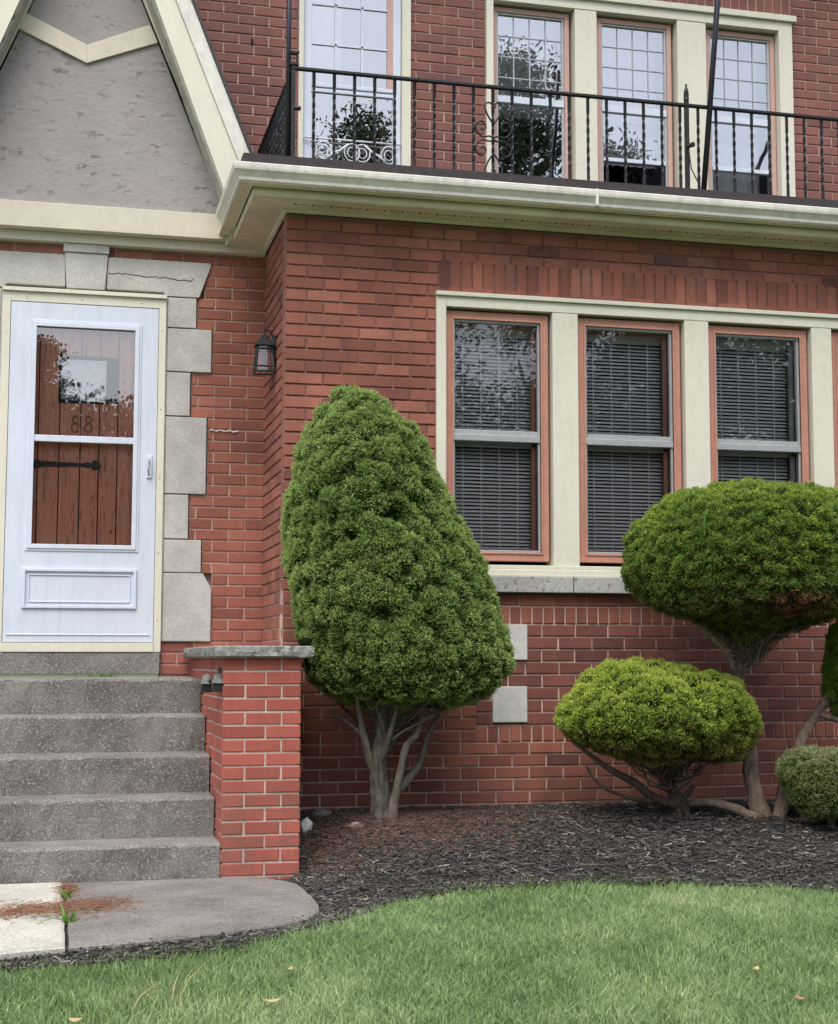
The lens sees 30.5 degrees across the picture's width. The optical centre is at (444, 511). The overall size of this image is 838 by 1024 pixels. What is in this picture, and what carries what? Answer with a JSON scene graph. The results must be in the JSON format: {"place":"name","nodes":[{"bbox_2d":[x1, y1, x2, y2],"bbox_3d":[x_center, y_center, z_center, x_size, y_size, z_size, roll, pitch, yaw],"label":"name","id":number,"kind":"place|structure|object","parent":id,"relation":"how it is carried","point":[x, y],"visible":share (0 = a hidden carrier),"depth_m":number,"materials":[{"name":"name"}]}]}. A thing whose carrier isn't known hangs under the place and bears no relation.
{"place":"outdoors","nodes":[
{"label":"outdoors","id":0,"kind":"place"},
{"bbox_2d":[0,882,64,959],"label":"walkway","id":1,"kind":"structure","parent":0,"point":[20,936],"depth_m":5.95,"materials":[{"name":"concrete"}]},
{"bbox_2d":[33,903,91,924],"bbox_3d":[-1.552,1.616,6.115,0.347,0.086,0.313,1,-6,-14],"label":"weed","id":2,"kind":"object","parent":1,"relation":"on","point":[66,918],"visible":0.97,"depth_m":6.09,"materials":[{"name":"green plant"}]},
{"bbox_2d":[66,877,318,953],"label":"walkway","id":3,"kind":"structure","parent":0,"point":[237,904],"depth_m":6.38,"materials":[{"name":"concrete"}]},
{"bbox_2d":[57,887,81,900],"bbox_3d":[-1.632,1.666,6.718,0.122,0.053,0.247,1,-6,-9],"label":"weed","id":4,"kind":"object","parent":3,"relation":"on","point":[64,893],"visible":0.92,"depth_m":6.70,"materials":[{"name":"green plant"}]},
{"bbox_2d":[0,880,210,923],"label":"dry needles","id":5,"kind":"object","parent":3,"relation":"on","point":[26,908],"visible":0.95,"depth_m":6.41,"materials":[{"name":"brown plant"}]},
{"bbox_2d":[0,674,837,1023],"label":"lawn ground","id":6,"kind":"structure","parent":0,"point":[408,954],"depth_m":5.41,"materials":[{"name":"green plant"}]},
{"bbox_2d":[68,1018,82,1021],"bbox_3d":[-1.130,1.556,4.705,0.050,0.009,0.026,-2,-6,15],"label":"fallen leaf","id":7,"kind":"object","parent":6,"relation":"on","point":[74,1019],"visible":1,"depth_m":4.70,"materials":[{"name":"beige plant"}]},
{"bbox_2d":[0,677,219,883],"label":"concrete steps","id":8,"kind":"structure","parent":6,"relation":"on","point":[104,779],"depth_m":7.74,"materials":[{"name":"grey concrete"}]},
{"bbox_2d":[88,673,123,676],"bbox_3d":[-1.983,0.954,8.994,0.234,0.027,0.084,1,-6,-14],"label":"weed","id":9,"kind":"object","parent":8,"relation":"on","point":[112,675],"visible":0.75,"depth_m":8.99,"materials":[{"name":"green plant"}]},
{"bbox_2d":[121,969,168,1013],"bbox_3d":[-0.938,1.540,4.960,0.097,0.145,0.281,-3,-6,32],"label":"grass tuft","id":10,"kind":"object","parent":6,"relation":"on","point":[137,1001],"visible":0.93,"depth_m":4.92,"materials":[{"name":"plant"}]},
{"bbox_2d":[170,958,210,1001],"bbox_3d":[-0.834,1.551,5.115,0.127,0.138,0.154,0,-6,3],"label":"grass tuft","id":11,"kind":"object","parent":6,"relation":"on","point":[181,982],"visible":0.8,"depth_m":5.06,"materials":[{"name":"plant"}]},
{"bbox_2d":[183,646,313,878],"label":"brick pier","id":12,"kind":"structure","parent":6,"relation":"on","point":[251,712],"depth_m":7.43,"materials":[{"name":"brick"}]},
{"bbox_2d":[200,667,222,691],"bbox_3d":[-1.139,0.823,7.519,0.095,0.123,0.223,1,-6,-14],"label":"twin spotlight","id":13,"kind":"object","parent":12,"relation":"attached to","point":[209,683],"visible":1,"depth_m":7.52,"materials":[{"name":"metal"}]},
{"bbox_2d":[263,998,280,1001],"bbox_3d":[-0.554,1.571,4.941,0.060,0.008,0.031,1,-6,-14],"label":"fallen leaf","id":14,"kind":"object","parent":6,"relation":"on","point":[271,1000],"visible":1,"depth_m":4.93,"materials":[{"name":"beige plant"}]},
{"bbox_2d":[0,0,837,811],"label":"brick house","id":15,"kind":"structure","parent":6,"relation":"on","point":[576,376],"depth_m":9.19,"materials":[{"name":"brick"}]},
{"bbox_2d":[2,326,152,642],"bbox_3d":[-2.174,-0.234,9.214,1.050,2.150,0.099,1,-6,-14],"label":"front door","id":16,"kind":"structure","parent":15,"relation":"in","point":[82,492],"depth_m":9.20,"materials":[{"name":"brown wood"}]},
{"bbox_2d":[2,301,158,641],"bbox_3d":[-2.146,-0.239,9.100,0.861,2.014,0.096,1,-6,-14],"label":"storm door","id":17,"kind":"structure","parent":15,"relation":"in","point":[52,592],"depth_m":9.08,"materials":[{"name":"white metal"}]},
{"bbox_2d":[252,329,275,375],"bbox_3d":[-1.048,-0.939,8.957,0.126,0.264,0.124,1,-6,-14],"label":"wall lantern","id":18,"kind":"object","parent":15,"relation":"attached to","point":[264,342],"depth_m":8.94,"materials":[{"name":"metal"}]},
{"bbox_2d":[285,0,291,155],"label":"metal pole","id":19,"kind":"object","parent":15,"relation":"on","point":[288,80],"visible":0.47,"depth_m":8.60,"materials":[{"name":"black metal"}]},
{"bbox_2d":[303,0,400,164],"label":"balcony door","id":20,"kind":"structure","parent":15,"relation":"in","point":[364,36],"depth_m":10.29,"materials":[{"name":"white glass"}]},
{"bbox_2d":[446,310,548,562],"bbox_3d":[0.285,-0.430,8.920,0.619,1.440,0.185,1,-6,-14],"label":"window","id":21,"kind":"structure","parent":15,"relation":"in","point":[462,323],"depth_m":8.95,"materials":[{"name":"glass"}]},
{"bbox_2d":[494,6,568,178],"bbox_3d":[0.589,-2.696,10.640,0.560,1.583,0.090,1,-6,-14],"label":"window","id":22,"kind":"structure","parent":15,"relation":"in","point":[531,48],"depth_m":10.65,"materials":[{"name":"glass"}]},
{"bbox_2d":[257,50,837,198],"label":"balcony railing","id":23,"kind":"object","parent":15,"relation":"on","point":[273,141],"visible":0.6,"depth_m":8.99,"materials":[{"name":"metal"}]},
{"bbox_2d":[578,318,681,563],"bbox_3d":[1.074,-0.411,9.118,0.644,1.440,0.185,1,-6,-14],"label":"window","id":24,"kind":"structure","parent":15,"relation":"in","point":[590,330],"depth_m":9.15,"materials":[{"name":"glass"}]},
{"bbox_2d":[596,18,672,186],"bbox_3d":[1.316,-2.673,10.880,0.561,1.583,0.202,1,-6,-14],"label":"window","id":25,"kind":"structure","parent":15,"relation":"in","point":[634,58],"depth_m":10.83,"materials":[{"name":"glass"}]},
{"bbox_2d":[701,0,719,189],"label":"metal pole","id":26,"kind":"object","parent":15,"relation":"on","point":[710,95],"visible":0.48,"depth_m":9.20,"materials":[{"name":"black metal"}]},
{"bbox_2d":[706,29,776,194],"bbox_3d":[2.102,-2.654,11.078,0.539,1.583,0.202,1,-6,-14],"label":"window","id":27,"kind":"structure","parent":15,"relation":"in","point":[744,71],"depth_m":11.04,"materials":[{"name":"glass"}]},
{"bbox_2d":[708,325,808,485],"bbox_3d":[1.875,-0.391,9.320,0.650,1.440,0.185,1,-6,-14],"label":"window","id":28,"kind":"structure","parent":15,"relation":"in","point":[719,337],"depth_m":9.37,"materials":[{"name":"glass"}]},
{"bbox_2d":[831,332,837,488],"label":"window","id":29,"kind":"structure","parent":15,"relation":"in","point":[834,336],"depth_m":9.39,"materials":[{"name":"glass"}]},
{"bbox_2d":[1,798,837,971],"bbox_3d":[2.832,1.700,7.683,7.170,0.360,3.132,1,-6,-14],"label":"wood mulch","id":30,"kind":"object","parent":6,"relation":"on","point":[668,815],"visible":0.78,"depth_m":7.51,"materials":[{"name":"brown wood"}]},
{"bbox_2d":[0,907,348,972],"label":"wood mulch","id":31,"kind":"object","parent":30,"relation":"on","point":[177,945],"visible":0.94,"depth_m":5.61,"materials":[{"name":"black wood"}]},
{"bbox_2d":[300,817,312,832],"bbox_3d":[-0.718,1.643,8.006,0.064,0.103,0.040,1,-6,-14],"label":"plastic scrap","id":32,"kind":"object","parent":30,"relation":"on","point":[306,824],"visible":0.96,"depth_m":8.00,"materials":[{"name":"white plastic"}]},
{"bbox_2d":[311,807,331,818],"bbox_3d":[-0.659,1.628,8.258,0.118,0.078,0.096,1,-6,-14],"label":"rock","id":33,"kind":"object","parent":30,"relation":"on","point":[320,811],"visible":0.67,"depth_m":8.24,"materials":[{"name":"grey stone"}]},
{"bbox_2d":[348,822,363,827],"bbox_3d":[-0.438,1.610,7.895,0.117,0.040,0.067,1,-6,-14],"label":"rock","id":34,"kind":"object","parent":30,"relation":"on","point":[353,823],"visible":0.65,"depth_m":7.87,"materials":[{"name":"beige stone"}]},
{"bbox_2d":[278,383,516,821],"bbox_3d":[-0.242,0.503,8.002,1.248,2.351,1.018,1,-6,-14],"label":"spruce tree","id":35,"kind":"object","parent":30,"relation":"on","point":[397,616],"visible":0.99,"depth_m":7.71,"materials":[{"name":"green plant"}]},
{"bbox_2d":[298,803,682,893],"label":"needle litter","id":36,"kind":"object","parent":30,"relation":"on","point":[410,813],"visible":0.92,"depth_m":7.77,"materials":[{"name":"brown plant"}]},
{"bbox_2d":[551,655,763,817],"bbox_3d":[1.135,1.233,8.103,1.153,0.953,0.874,1,-6,-14],"label":"yew shrub","id":37,"kind":"object","parent":30,"relation":"on","point":[673,720],"visible":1,"depth_m":7.87,"materials":[{"name":"green plant"}]},
{"bbox_2d":[620,476,837,822],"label":"yew shrub","id":38,"kind":"object","parent":30,"relation":"on","point":[746,568],"visible":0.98,"depth_m":7.89,"materials":[{"name":"green plant"}]},
{"bbox_2d":[775,744,837,828],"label":"yew shrub","id":39,"kind":"object","parent":30,"relation":"on","point":[808,777],"visible":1,"depth_m":7.98,"materials":[{"name":"green plant"}]},
{"bbox_2d":[819,619,837,716],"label":"yew shrub","id":40,"kind":"object","parent":30,"relation":"on","point":[829,676],"visible":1,"depth_m":8.46,"materials":[{"name":"green plant"}]}
]}

